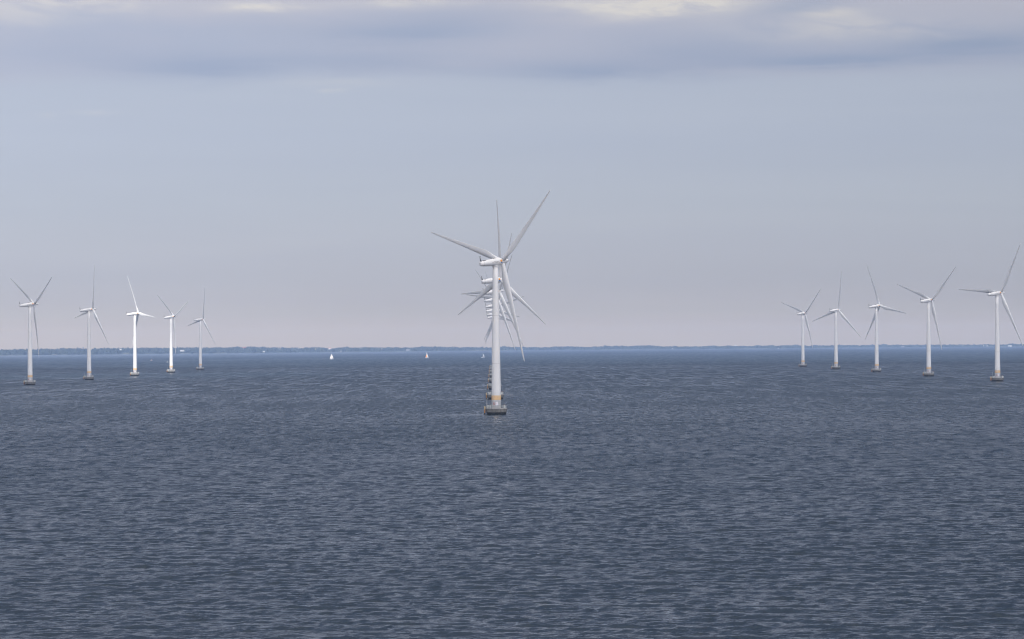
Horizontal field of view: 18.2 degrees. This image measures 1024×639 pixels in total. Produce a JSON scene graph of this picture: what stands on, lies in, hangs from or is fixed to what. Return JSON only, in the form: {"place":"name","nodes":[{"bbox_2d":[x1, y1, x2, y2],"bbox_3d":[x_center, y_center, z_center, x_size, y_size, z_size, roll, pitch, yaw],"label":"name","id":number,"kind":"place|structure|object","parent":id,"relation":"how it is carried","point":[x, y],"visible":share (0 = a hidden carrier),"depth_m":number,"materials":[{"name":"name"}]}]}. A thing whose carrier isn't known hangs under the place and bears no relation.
{"place":"outdoors","nodes":[
{"label":"outdoors","id":0,"kind":"place"},
{"bbox_2d":[0,347,1023,638],"bbox_3d":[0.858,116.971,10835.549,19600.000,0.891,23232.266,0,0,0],"label":"sea","id":1,"kind":"structure","parent":0,"point":[706,493],"depth_m":661.33,"materials":[{"name":"blue liquid"}]},
{"bbox_2d":[10,277,51,384],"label":"wind turbine","id":2,"kind":"object","parent":1,"relation":"in","point":[29,305],"visible":0.99,"depth_m":2720.64,"materials":[{"name":"metal"}]},
{"bbox_2d":[75,284,108,379],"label":"wind turbine","id":3,"kind":"object","parent":1,"relation":"in","point":[88,311],"visible":1,"depth_m":3117.35,"materials":[{"name":"metal"}]},
{"bbox_2d":[126,276,154,375],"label":"wind turbine","id":4,"kind":"object","parent":1,"relation":"in","point":[134,314],"visible":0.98,"depth_m":3518.55,"materials":[{"name":"metal"}]},
{"bbox_2d":[157,295,187,372],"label":"wind turbine","id":5,"kind":"object","parent":1,"relation":"in","point":[170,370],"visible":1,"depth_m":3918.52,"materials":[{"name":"metal"}]},
{"bbox_2d":[188,289,214,369],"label":"wind turbine","id":6,"kind":"object","parent":1,"relation":"in","point":[199,320],"visible":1,"depth_m":4328.29,"materials":[{"name":"metal"}]},
{"bbox_2d":[431,190,549,414],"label":"wind turbine","id":7,"kind":"object","parent":1,"relation":"in","point":[494,261],"visible":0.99,"depth_m":1432.74,"materials":[{"name":"metal"}]},
{"bbox_2d":[466,256,514,382],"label":"wind turbine","id":8,"kind":"object","parent":1,"relation":"in","point":[488,298],"visible":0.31,"depth_m":2640.61,"materials":[{"name":"metal"}]},
{"bbox_2d":[462,233,523,389],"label":"wind turbine","id":9,"kind":"object","parent":1,"relation":"in","point":[505,306],"visible":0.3,"depth_m":2238.20,"materials":[{"name":"metal"}]},
{"bbox_2d":[485,295,508,366],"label":"wind turbine","id":10,"kind":"object","parent":1,"relation":"in","point":[500,318],"visible":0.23,"depth_m":4252.43,"materials":[{"name":"metal"}]},
{"bbox_2d":[484,313,510,369],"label":"wind turbine","id":11,"kind":"object","parent":1,"relation":"in","point":[490,314],"visible":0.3,"depth_m":3847.97,"materials":[{"name":"metal"}]},
{"bbox_2d":[476,271,523,377],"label":"wind turbine","id":12,"kind":"object","parent":1,"relation":"in","point":[489,306],"visible":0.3,"depth_m":3041.86,"materials":[{"name":"metal"}]},
{"bbox_2d":[458,199,545,398],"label":"wind turbine","id":13,"kind":"object","parent":1,"relation":"in","point":[488,288],"visible":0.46,"depth_m":1835.73,"materials":[{"name":"metal"}]},
{"bbox_2d":[485,272,518,372],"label":"wind turbine","id":14,"kind":"object","parent":1,"relation":"in","point":[490,310],"visible":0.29,"depth_m":3446.12,"materials":[{"name":"metal"}]},
{"bbox_2d":[783,290,819,366],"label":"wind turbine","id":15,"kind":"object","parent":1,"relation":"in","point":[802,364],"visible":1,"depth_m":4085.71,"materials":[{"name":"metal"}]},
{"bbox_2d":[812,272,860,368],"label":"wind turbine","id":16,"kind":"object","parent":1,"relation":"in","point":[835,311],"visible":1,"depth_m":3701.46,"materials":[{"name":"metal"}]},
{"bbox_2d":[865,264,906,371],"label":"wind turbine","id":17,"kind":"object","parent":1,"relation":"in","point":[875,318],"visible":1,"depth_m":3307.56,"materials":[{"name":"metal"}]},
{"bbox_2d":[897,267,955,376],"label":"wind turbine","id":18,"kind":"object","parent":1,"relation":"in","point":[928,300],"visible":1,"depth_m":2880.61,"materials":[{"name":"metal"}]},
{"bbox_2d":[958,245,1022,381],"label":"wind turbine","id":19,"kind":"object","parent":1,"relation":"in","point":[996,294],"visible":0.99,"depth_m":2487.46,"materials":[{"name":"metal"}]},
{"bbox_2d":[0,0,1023,349],"label":"sky","id":20,"kind":"structure","parent":0,"point":[708,167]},
{"bbox_2d":[17,346,1023,354],"bbox_3d":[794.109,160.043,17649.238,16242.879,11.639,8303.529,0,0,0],"label":"land","id":21,"kind":"structure","parent":0,"point":[536,349],"depth_m":17693.90,"materials":[{"name":"grey"}]},
{"bbox_2d":[0,343,1023,354],"bbox_3d":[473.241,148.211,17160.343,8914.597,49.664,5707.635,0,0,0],"label":"woods","id":22,"kind":"object","parent":21,"relation":"on","point":[108,350],"visible":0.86,"depth_m":16971.17,"materials":[{"name":"green plant"}]}
]}

